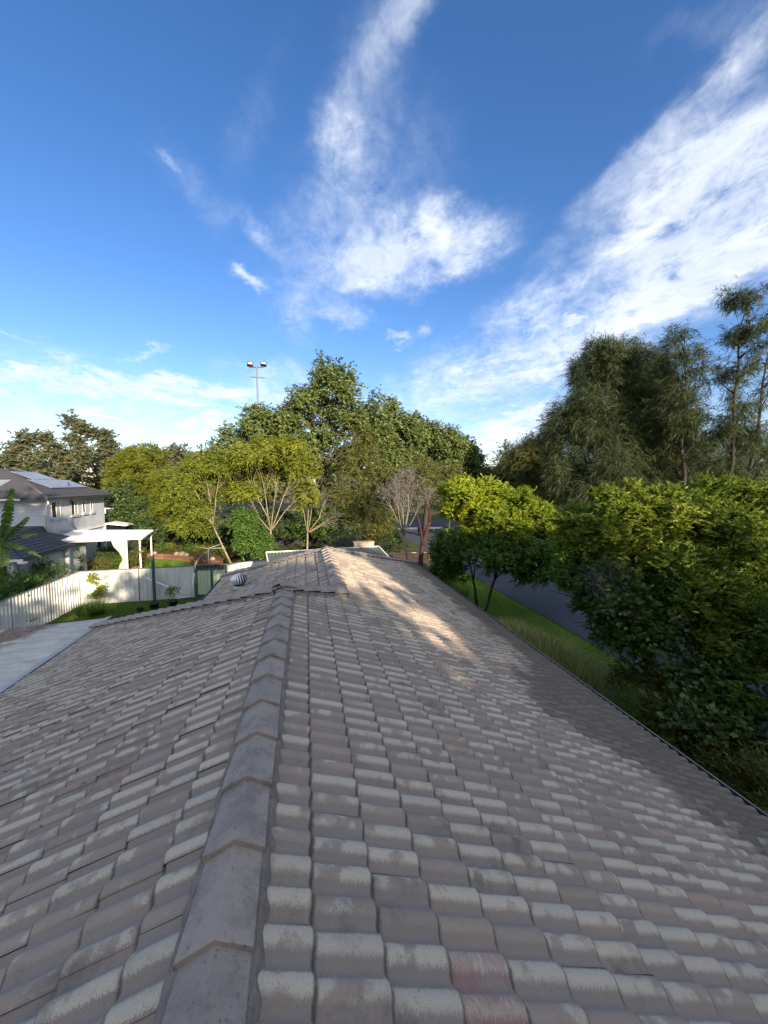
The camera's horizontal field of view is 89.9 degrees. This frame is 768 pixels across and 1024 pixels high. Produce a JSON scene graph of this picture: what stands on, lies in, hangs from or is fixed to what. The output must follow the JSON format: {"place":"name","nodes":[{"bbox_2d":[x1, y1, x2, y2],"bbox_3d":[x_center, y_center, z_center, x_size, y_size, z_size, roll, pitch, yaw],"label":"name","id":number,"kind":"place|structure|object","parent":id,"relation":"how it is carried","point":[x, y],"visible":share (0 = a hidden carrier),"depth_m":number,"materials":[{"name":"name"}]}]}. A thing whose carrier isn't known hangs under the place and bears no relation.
{"place":"outdoors","nodes":[
{"label":"outdoors","id":0,"kind":"place"},
{"bbox_2d":[0,615,112,692],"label":"patio roof","id":1,"kind":"structure","parent":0,"point":[24,651],"depth_m":9.37,"materials":[{"name":"metal"}]},
{"bbox_2d":[104,514,133,529],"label":"grey roof","id":2,"kind":"structure","parent":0,"point":[116,528],"depth_m":44.96,"materials":[{"name":"grey"}]},
{"bbox_2d":[87,555,199,582],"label":"neighbour lawn","id":3,"kind":"structure","parent":0,"point":[156,563],"depth_m":30.19,"materials":[{"name":"green plant"}]},
{"bbox_2d":[87,555,117,570],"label":"garden bush","id":4,"kind":"object","parent":3,"relation":"on","point":[100,563],"visible":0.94,"depth_m":28.12,"materials":[{"name":"green plant"}]},
{"bbox_2d":[89,544,119,560],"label":"garden bush","id":5,"kind":"object","parent":3,"relation":"on","point":[108,552],"visible":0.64,"depth_m":30.29,"materials":[{"name":"green plant"}]},
{"bbox_2d":[62,530,152,568],"bbox_3d":[-19.978,2.894,27.706,5.334,2.826,5.379,-2,5,-21],"label":"pergola","id":6,"kind":"object","parent":3,"relation":"on","point":[119,538],"visible":0.63,"depth_m":26.71,"materials":[{"name":"white paint"}]},
{"bbox_2d":[136,544,146,557],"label":"plant","id":7,"kind":"object","parent":6,"relation":"hanging from","point":[141,551],"visible":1,"depth_m":26.62,"materials":[{"name":"plant"}]},
{"bbox_2d":[107,554,131,568],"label":"garden bush","id":8,"kind":"object","parent":3,"relation":"on","point":[117,562],"visible":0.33,"depth_m":28.31,"materials":[{"name":"green plant"}]},
{"bbox_2d":[120,546,148,567],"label":"garden bush","id":9,"kind":"object","parent":3,"relation":"on","point":[144,562],"visible":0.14,"depth_m":28.71,"materials":[{"name":"green plant"}]},
{"bbox_2d":[129,558,223,568],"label":"lawn grass","id":10,"kind":"structure","parent":3,"relation":"on","point":[168,562],"depth_m":30.49,"materials":[{"name":"green plant"}]},
{"bbox_2d":[146,554,222,563],"bbox_3d":[-16.348,3.829,31.344,8.382,0.400,0.852,2,5,21],"label":"brick edging","id":11,"kind":"object","parent":3,"relation":"on","point":[178,557],"visible":0.77,"depth_m":31.47,"materials":[{"name":"brick"}]},
{"bbox_2d":[191,551,207,571],"bbox_3d":[-13.265,3.582,27.660,1.136,1.488,0.191,-1,4,-11],"label":"dead stump","id":12,"kind":"object","parent":3,"relation":"on","point":[200,556],"visible":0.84,"depth_m":27.59,"materials":[{"name":"wood"}]},
{"bbox_2d":[147,548,245,559],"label":"garden soil","id":13,"kind":"structure","parent":0,"point":[221,556],"depth_m":32.81,"materials":[{"name":"brown soil"}]},
{"bbox_2d":[143,542,159,552],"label":"bed plant","id":14,"kind":"object","parent":13,"relation":"on","point":[154,548],"visible":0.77,"depth_m":33.22,"materials":[{"name":"green plant"}]},
{"bbox_2d":[155,541,169,551],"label":"bed plant","id":15,"kind":"object","parent":13,"relation":"on","point":[161,546],"visible":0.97,"depth_m":33.37,"materials":[{"name":"green plant"}]},
{"bbox_2d":[164,539,181,550],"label":"bed plant","id":16,"kind":"object","parent":13,"relation":"on","point":[173,545],"visible":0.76,"depth_m":33.50,"materials":[{"name":"green plant"}]},
{"bbox_2d":[170,541,184,551],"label":"bed plant","id":17,"kind":"object","parent":13,"relation":"on","point":[179,546],"visible":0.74,"depth_m":33.13,"materials":[{"name":"green plant"}]},
{"bbox_2d":[181,541,194,552],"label":"bed plant","id":18,"kind":"object","parent":13,"relation":"on","point":[186,548],"visible":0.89,"depth_m":32.86,"materials":[{"name":"green plant"}]},
{"bbox_2d":[190,541,205,553],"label":"bed plant","id":19,"kind":"object","parent":13,"relation":"on","point":[196,547],"visible":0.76,"depth_m":32.62,"materials":[{"name":"green plant"}]},
{"bbox_2d":[199,543,215,554],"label":"bed plant","id":20,"kind":"object","parent":13,"relation":"on","point":[203,548],"visible":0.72,"depth_m":32.21,"materials":[{"name":"green plant"}]},
{"bbox_2d":[211,543,224,554],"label":"bed plant","id":21,"kind":"object","parent":13,"relation":"on","point":[219,550],"visible":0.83,"depth_m":31.91,"materials":[{"name":"green plant"}]},
{"bbox_2d":[218,545,232,559],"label":"bed plant","id":22,"kind":"object","parent":13,"relation":"on","point":[228,549],"visible":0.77,"depth_m":31.57,"materials":[{"name":"green plant"}]},
{"bbox_2d":[104,505,352,540],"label":"playing field","id":23,"kind":"structure","parent":0,"point":[225,513],"depth_m":85.85,"materials":[{"name":"green plant"}]},
{"bbox_2d":[0,427,49,475],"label":"tall gum tree","id":24,"kind":"object","parent":23,"relation":"on","point":[15,449],"visible":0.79,"depth_m":63.98,"materials":[{"name":"green plant"}]},
{"bbox_2d":[28,429,78,480],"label":"tall gum tree","id":25,"kind":"object","parent":23,"relation":"on","point":[62,468],"visible":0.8,"depth_m":65.99,"materials":[{"name":"green plant"}]},
{"bbox_2d":[54,409,103,484],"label":"tall gum tree","id":26,"kind":"object","parent":23,"relation":"on","point":[81,457],"visible":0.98,"depth_m":65.39,"materials":[{"name":"green plant"}]},
{"bbox_2d":[87,426,122,481],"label":"tall gum tree","id":27,"kind":"object","parent":23,"relation":"on","point":[107,443],"visible":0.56,"depth_m":68.08,"materials":[{"name":"green plant"}]},
{"bbox_2d":[152,441,197,492],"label":"round dark tree","id":28,"kind":"object","parent":23,"relation":"on","point":[176,456],"visible":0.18,"depth_m":74.87,"materials":[{"name":"green plant"}]},
{"bbox_2d":[247,361,266,514],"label":"floodlight mast","id":29,"kind":"object","parent":23,"relation":"on","point":[262,364],"visible":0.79,"depth_m":56.08,"materials":[{"name":"metal"}]},
{"bbox_2d":[265,546,388,561],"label":"garden shed","id":30,"kind":"structure","parent":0,"point":[274,555],"depth_m":20.18,"materials":[{"name":"white paint"}]},
{"bbox_2d":[353,541,374,546],"bbox_3d":[-1.152,1.937,21.671,1.180,0.550,0.520,-1,4,-11],"label":"timber box","id":31,"kind":"object","parent":30,"relation":"on","point":[362,543],"visible":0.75,"depth_m":21.44,"materials":[{"name":"beige wood"}]},
{"bbox_2d":[0,0,767,484],"label":"sky","id":32,"kind":"structure","parent":0,"point":[443,199],"materials":[{"name":"blue"}]},
{"bbox_2d":[45,484,765,742],"bbox_3d":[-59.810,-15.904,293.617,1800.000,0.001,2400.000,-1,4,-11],"label":"ground","id":33,"kind":"structure","parent":0,"point":[343,542],"depth_m":40.70,"materials":[{"name":"green plant"}]},
{"bbox_2d":[0,489,40,598],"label":"banana plant","id":34,"kind":"object","parent":33,"relation":"on","point":[7,516],"visible":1,"depth_m":17.07,"materials":[{"name":"green plant"}]},
{"bbox_2d":[0,562,57,621],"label":"hedge","id":35,"kind":"object","parent":33,"relation":"on","point":[26,582],"visible":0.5,"depth_m":18.43,"materials":[{"name":"green plant"}]},
{"bbox_2d":[0,572,80,629],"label":"sheet fence","id":36,"kind":"object","parent":33,"relation":"on","point":[49,602],"visible":0.87,"depth_m":17.18,"materials":[{"name":"white metal"}]},
{"bbox_2d":[0,467,132,581],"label":"two storey house","id":37,"kind":"structure","parent":33,"relation":"on","point":[54,509],"depth_m":26.60,"materials":[{"name":"white paint"}]},
{"bbox_2d":[29,556,74,579],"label":"climbing plant","id":38,"kind":"object","parent":37,"relation":"attached to","point":[49,566],"visible":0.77,"depth_m":20.41,"materials":[{"name":"green plant"}]},
{"bbox_2d":[51,501,63,520],"bbox_3d":[-23.231,-0.097,27.312,0.128,1.310,1.250,-1,4,-11],"label":"window","id":39,"kind":"structure","parent":37,"relation":"in","point":[56,505],"depth_m":27.29,"materials":[{"name":"white glass"}]},
{"bbox_2d":[70,500,80,516],"bbox_3d":[-23.675,-0.277,29.485,0.128,1.280,1.100,-1,4,-11],"label":"window","id":40,"kind":"structure","parent":37,"relation":"in","point":[75,511],"depth_m":29.47,"materials":[{"name":"white glass"}]},
{"bbox_2d":[82,501,87,514],"bbox_3d":[-23.928,-0.317,30.730,0.128,1.070,0.600,-1,4,-11],"label":"window","id":41,"kind":"structure","parent":37,"relation":"in","point":[83,502],"depth_m":30.69,"materials":[{"name":"white glass"}]},
{"bbox_2d":[90,501,94,513],"bbox_3d":[-24.158,-0.383,31.860,0.128,1.030,0.550,-1,4,-11],"label":"window","id":42,"kind":"structure","parent":37,"relation":"in","point":[91,502],"depth_m":31.82,"materials":[{"name":"white glass"}]},
{"bbox_2d":[96,541,101,555],"bbox_3d":[-24.348,2.816,32.857,0.052,2.000,0.900,-1,4,-11],"label":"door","id":43,"kind":"structure","parent":37,"relation":"in","point":[98,543],"depth_m":32.73,"materials":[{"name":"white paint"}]},
{"bbox_2d":[46,598,201,624],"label":"back yard","id":44,"kind":"structure","parent":33,"relation":"on","point":[122,615],"depth_m":19.25,"materials":[{"name":"green plant"}]},
{"bbox_2d":[69,597,112,618],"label":"agapanthus clump","id":45,"kind":"object","parent":44,"relation":"on","point":[91,610],"visible":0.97,"depth_m":18.43,"materials":[{"name":"green plant"}]},
{"bbox_2d":[83,572,107,599],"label":"yellow shrub","id":46,"kind":"object","parent":44,"relation":"on","point":[99,590],"visible":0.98,"depth_m":19.43,"materials":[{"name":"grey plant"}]},
{"bbox_2d":[151,555,155,601],"bbox_3d":[-12.295,3.578,20.535,0.132,2.550,0.132,-1,4,-11],"label":"green post","id":47,"kind":"object","parent":44,"relation":"on","point":[153,576],"visible":0.82,"depth_m":20.49,"materials":[{"name":"metal"}]},
{"bbox_2d":[149,601,158,609],"bbox_3d":[-11.634,4.766,19.481,0.466,0.340,0.455,-1,4,-11],"label":"plant pot","id":48,"kind":"object","parent":44,"relation":"on","point":[154,605],"visible":0.91,"depth_m":19.36,"materials":[{"name":"black plastic"}]},
{"bbox_2d":[168,599,177,606],"bbox_3d":[-10.900,4.740,19.884,0.445,0.330,0.434,-1,4,-11],"label":"plant pot","id":49,"kind":"object","parent":44,"relation":"on","point":[173,602],"visible":0.88,"depth_m":19.77,"materials":[{"name":"black plastic"}]},
{"bbox_2d":[162,584,180,598],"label":"potted bush","id":50,"kind":"object","parent":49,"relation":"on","point":[170,588],"visible":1,"depth_m":19.80,"materials":[{"name":"green plant"}]},
{"bbox_2d":[194,583,197,601],"bbox_3d":[-10.118,4.335,20.730,0.132,1.010,0.132,-1,4,-11],"label":"green post","id":51,"kind":"object","parent":44,"relation":"on","point":[196,591],"visible":0.89,"depth_m":20.68,"materials":[{"name":"metal"}]},
{"bbox_2d":[104,476,158,529],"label":"magnolia tree","id":52,"kind":"object","parent":33,"relation":"on","point":[125,503],"visible":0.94,"depth_m":36.23,"materials":[{"name":"green plant"}]},
{"bbox_2d":[78,565,194,604],"bbox_3d":[-13.197,3.933,20.709,5.536,1.835,0.077,-1,5,-15],"label":"sheet fence","id":53,"kind":"object","parent":33,"relation":"on","point":[130,585],"visible":0.84,"depth_m":20.68,"materials":[{"name":"white metal"}]},
{"bbox_2d":[146,573,194,598],"bbox_3d":[-11.503,4.052,20.701,2.371,1.235,0.604,-2,5,-21],"label":"pvc pipe frame","id":54,"kind":"object","parent":53,"relation":"attached to","point":[178,590],"visible":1,"depth_m":20.92,"materials":[{"name":"white plastic"}]},
{"bbox_2d":[98,441,177,518],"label":"feathery tree","id":55,"kind":"object","parent":33,"relation":"on","point":[131,457],"visible":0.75,"depth_m":38.62,"materials":[{"name":"green plant"}]},
{"bbox_2d":[0,436,315,510],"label":"distant wood","id":56,"kind":"object","parent":33,"relation":"on","point":[38,458],"visible":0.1,"depth_m":83.23,"materials":[{"name":"green plant"}]},
{"bbox_2d":[144,467,221,547],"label":"feathery tree","id":57,"kind":"object","parent":33,"relation":"on","point":[160,506],"visible":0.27,"depth_m":35.98,"materials":[{"name":"green plant"}]},
{"bbox_2d":[160,446,257,562],"bbox_3d":[-13.906,-0.565,30.527,7.694,9.381,5.500,-1,4,-11],"label":"acacia tree","id":58,"kind":"object","parent":33,"relation":"on","point":[185,494],"visible":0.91,"depth_m":29.69,"materials":[{"name":"green plant"}]},
{"bbox_2d":[129,494,316,548],"bbox_3d":[-14.942,1.032,36.121,17.594,5.422,5.598,-1,4,-11],"label":"dark shrub","id":59,"kind":"object","parent":33,"relation":"on","point":[154,525],"visible":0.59,"depth_m":35.61,"materials":[{"name":"green plant"}]},
{"bbox_2d":[141,526,326,548],"bbox_3d":[-14.645,2.453,38.622,17.580,2.050,0.110,-1,4,-11],"label":"fence","id":60,"kind":"object","parent":33,"relation":"on","point":[287,540],"visible":0.14,"depth_m":39.59,"materials":[{"name":"metal"}]},
{"bbox_2d":[226,559,266,574],"bbox_3d":[-6.227,3.728,23.402,6.289,1.835,0.307,-2,5,-28],"label":"sheet fence","id":61,"kind":"object","parent":33,"relation":"on","point":[234,566],"visible":0.12,"depth_m":22.22,"materials":[{"name":"white metal"}]},
{"bbox_2d":[195,563,226,595],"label":"yard gate","id":62,"kind":"structure","parent":61,"relation":"attached to","point":[207,579],"depth_m":21.63,"materials":[{"name":"green metal"}]},
{"bbox_2d":[222,507,280,560],"bbox_3d":[-9.677,1.897,28.431,4.352,4.708,3.315,-1,4,-11],"label":"weeping shrub","id":63,"kind":"object","parent":33,"relation":"on","point":[258,547],"visible":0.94,"depth_m":27.94,"materials":[{"name":"green plant"}]},
{"bbox_2d":[205,400,324,512],"bbox_3d":[-12.694,-4.298,40.559,13.217,15.270,7.581,-1,4,-11],"label":"gum tree","id":64,"kind":"object","parent":33,"relation":"on","point":[256,420],"visible":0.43,"depth_m":39.02,"materials":[{"name":"green plant"}]},
{"bbox_2d":[217,429,324,534],"bbox_3d":[-8.939,-1.268,31.219,8.274,10.611,5.986,-1,4,-11],"label":"acacia tree","id":65,"kind":"object","parent":33,"relation":"on","point":[276,453],"visible":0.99,"depth_m":30.22,"materials":[{"name":"green plant"}]},
{"bbox_2d":[280,472,344,549],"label":"leafless tree","id":66,"kind":"object","parent":33,"relation":"on","point":[307,526],"visible":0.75,"depth_m":32.89,"materials":[{"name":"beige plant"}]},
{"bbox_2d":[290,491,362,546],"bbox_3d":[-5.397,0.783,37.269,7.503,5.670,5.021,-1,4,-11],"label":"dark shrub","id":67,"kind":"object","parent":33,"relation":"on","point":[319,532],"visible":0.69,"depth_m":37.11,"materials":[{"name":"green plant"}]},
{"bbox_2d":[279,349,393,518],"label":"gum tree","id":68,"kind":"object","parent":33,"relation":"on","point":[319,401],"visible":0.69,"depth_m":40.23,"materials":[{"name":"green plant"}]},
{"bbox_2d":[325,424,396,546],"bbox_3d":[-1.796,-1.948,34.170,6.912,11.540,4.784,-1,4,-11],"label":"olive brown tree","id":69,"kind":"object","parent":33,"relation":"on","point":[339,493],"visible":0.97,"depth_m":33.78,"materials":[{"name":"green plant"}]},
{"bbox_2d":[0,546,767,1023],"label":"tiled house","id":70,"kind":"structure","parent":33,"relation":"on","point":[326,784],"depth_m":2.51,"materials":[{"name":"grey tile"}]},
{"bbox_2d":[340,384,433,538],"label":"gum tree","id":71,"kind":"object","parent":33,"relation":"on","point":[394,428],"visible":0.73,"depth_m":41.85,"materials":[{"name":"green plant"}]},
{"bbox_2d":[368,486,414,553],"bbox_3d":[0.502,0.193,36.289,4.792,7.034,10.113,1,4,9],"label":"dark shrub","id":72,"kind":"object","parent":33,"relation":"on","point":[394,540],"visible":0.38,"depth_m":36.53,"materials":[{"name":"green plant"}]},
{"bbox_2d":[380,417,478,535],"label":"gum tree","id":73,"kind":"object","parent":33,"relation":"on","point":[440,447],"visible":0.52,"depth_m":44.49,"materials":[{"name":"green plant"}]},
{"bbox_2d":[310,438,595,509],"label":"distant wood","id":74,"kind":"object","parent":33,"relation":"on","point":[351,483],"visible":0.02,"depth_m":92.38,"materials":[{"name":"green plant"}]},
{"bbox_2d":[450,433,497,530],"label":"gum tree","id":75,"kind":"object","parent":33,"relation":"on","point":[474,466],"visible":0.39,"depth_m":45.73,"materials":[{"name":"green plant"}]},
{"bbox_2d":[452,573,761,786],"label":"verge","id":76,"kind":"structure","parent":33,"relation":"on","point":[567,639],"depth_m":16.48,"materials":[{"name":"green plant"}]},
{"bbox_2d":[450,581,472,597],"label":"strappy clump","id":77,"kind":"object","parent":76,"relation":"on","point":[460,591],"visible":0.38,"depth_m":21.05,"materials":[{"name":"green plant"}]},
{"bbox_2d":[424,471,568,611],"bbox_3d":[5.918,1.546,18.287,7.749,7.015,4.541,-1,4,-11],"label":"yellow tree","id":78,"kind":"object","parent":76,"relation":"on","point":[520,550],"visible":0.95,"depth_m":17.76,"materials":[{"name":"green plant"}]},
{"bbox_2d":[493,615,532,627],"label":"strappy clump","id":79,"kind":"object","parent":76,"relation":"on","point":[502,620],"visible":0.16,"depth_m":16.32,"materials":[{"name":"green plant"}]},
{"bbox_2d":[499,618,558,646],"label":"strappy clump","id":80,"kind":"object","parent":76,"relation":"on","point":[514,626],"visible":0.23,"depth_m":15.41,"materials":[{"name":"green plant"}]},
{"bbox_2d":[507,622,551,652],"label":"strappy clump","id":81,"kind":"object","parent":76,"relation":"on","point":[518,631],"visible":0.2,"depth_m":14.60,"materials":[{"name":"green plant"}]},
{"bbox_2d":[516,626,599,660],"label":"strappy clump","id":82,"kind":"object","parent":76,"relation":"on","point":[556,641],"visible":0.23,"depth_m":13.89,"materials":[{"name":"green plant"}]},
{"bbox_2d":[524,636,606,675],"bbox_3d":[5.569,4.847,12.785,3.552,1.195,3.587,2,5,26],"label":"strappy clump","id":83,"kind":"object","parent":76,"relation":"on","point":[546,644],"visible":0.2,"depth_m":13.01,"materials":[{"name":"green plant"}]},
{"bbox_2d":[536,642,635,694],"bbox_3d":[6.015,4.897,12.203,3.560,1.183,3.455,3,5,35],"label":"strappy clump","id":84,"kind":"object","parent":76,"relation":"on","point":[581,661],"visible":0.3,"depth_m":12.22,"materials":[{"name":"green plant"}]},
{"bbox_2d":[551,655,639,706],"bbox_3d":[5.713,5.012,11.387,3.604,1.077,3.302,-1,4,-11],"label":"strappy clump","id":85,"kind":"object","parent":76,"relation":"on","point":[596,688],"visible":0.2,"depth_m":11.34,"materials":[{"name":"green plant"}]},
{"bbox_2d":[545,477,767,695],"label":"tree","id":86,"kind":"object","parent":76,"relation":"on","point":[668,579],"visible":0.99,"depth_m":10.01,"materials":[{"name":"green plant"}]},
{"bbox_2d":[602,651,762,798],"bbox_3d":[6.955,4.847,9.188,3.163,2.127,4.440,3,5,32],"label":"shrub","id":87,"kind":"object","parent":76,"relation":"on","point":[649,707],"visible":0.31,"depth_m":9.22,"materials":[{"name":"green plant"}]},
{"bbox_2d":[640,587,767,782],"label":"bush","id":88,"kind":"object","parent":76,"relation":"on","point":[702,706],"visible":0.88,"depth_m":8.26,"materials":[{"name":"green plant"}]},
{"bbox_2d":[667,467,767,700],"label":"tree","id":89,"kind":"object","parent":76,"relation":"on","point":[743,504],"visible":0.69,"depth_m":10.49,"materials":[{"name":"green plant"}]},
{"bbox_2d":[706,736,767,813],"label":"shrub","id":90,"kind":"object","parent":76,"relation":"on","point":[754,767],"visible":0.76,"depth_m":6.86,"materials":[{"name":"green plant"}]},
{"bbox_2d":[386,552,431,571],"bbox_3d":[0.788,4.218,28.882,8.900,0.001,12.500,-1,4,-11],"label":"mulch bed","id":91,"kind":"object","parent":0,"point":[412,557],"visible":0.17,"depth_m":33.45,"materials":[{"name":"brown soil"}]},
{"bbox_2d":[373,463,435,559],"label":"leafless tree","id":92,"kind":"object","parent":91,"relation":"on","point":[400,503],"visible":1,"depth_m":27.71,"materials":[{"name":"grey plant"}]},
{"bbox_2d":[386,451,461,566],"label":"red bark tree","id":93,"kind":"object","parent":91,"relation":"on","point":[428,473],"visible":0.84,"depth_m":29.70,"materials":[{"name":"green plant"}]},
{"bbox_2d":[488,464,529,488],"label":"dark tree","id":94,"kind":"object","parent":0,"point":[504,480],"visible":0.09,"depth_m":49.94,"materials":[{"name":"green plant"}]},
{"bbox_2d":[494,424,571,523],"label":"she oak tree","id":95,"kind":"object","parent":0,"point":[521,458],"visible":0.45,"depth_m":38.31,"materials":[{"name":"green plant"}]},
{"bbox_2d":[382,520,767,740],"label":"road","id":96,"kind":"structure","parent":0,"point":[547,603],"depth_m":21.70,"materials":[{"name":"grey asphalt"}]},
{"bbox_2d":[384,526,451,534],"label":"road barrier","id":97,"kind":"object","parent":96,"relation":"on","point":[421,528],"visible":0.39,"depth_m":47.23,"materials":[{"name":"metal"}]},
{"bbox_2d":[554,530,753,635],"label":"lawn","id":98,"kind":"structure","parent":0,"point":[688,542],"depth_m":31.33,"materials":[{"name":"green plant"}]},
{"bbox_2d":[528,327,676,525],"bbox_3d":[20.662,-6.322,35.774,13.916,21.687,9.465,-1,4,-11],"label":"she oak tree","id":99,"kind":"object","parent":98,"relation":"on","point":[583,421],"visible":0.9,"depth_m":34.63,"materials":[{"name":"green plant"}]},
{"bbox_2d":[610,338,709,492],"bbox_3d":[26.502,-6.676,37.021,11.938,20.666,9.536,-1,4,-11],"label":"she oak tree","id":100,"kind":"object","parent":98,"relation":"on","point":[673,453],"visible":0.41,"depth_m":34.48,"materials":[{"name":"green plant"}]},
{"bbox_2d":[646,321,730,486],"bbox_3d":[25.016,-5.995,32.906,6.572,19.818,6.258,-2,5,-22],"label":"she oak tree","id":101,"kind":"object","parent":98,"relation":"on","point":[686,421],"visible":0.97,"depth_m":31.47,"materials":[{"name":"green plant"}]},
{"bbox_2d":[685,420,767,489],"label":"dark tree","id":102,"kind":"object","parent":98,"relation":"on","point":[722,453],"visible":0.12,"depth_m":43.27,"materials":[{"name":"green plant"}]},
{"bbox_2d":[687,275,767,487],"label":"she oak tree","id":103,"kind":"object","parent":98,"relation":"on","point":[739,336],"visible":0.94,"depth_m":31.36,"materials":[{"name":"green plant"}]},
{"bbox_2d":[704,311,767,487],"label":"she oak tree","id":104,"kind":"object","parent":98,"relation":"on","point":[758,463],"visible":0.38,"depth_m":32.49,"materials":[{"name":"green plant"}]},
{"bbox_3d":[-17.573,4.129,27.329,0.636,0.420,0.620,-1,4,-11],"label":"plant pot","id":105,"kind":"object","parent":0,"visible":0},
{"bbox_2d":[128,547,148,567],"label":"potted bush","id":106,"kind":"object","parent":105,"relation":"in","point":[132,558],"visible":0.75,"depth_m":27.24,"materials":[{"name":"green plant"}]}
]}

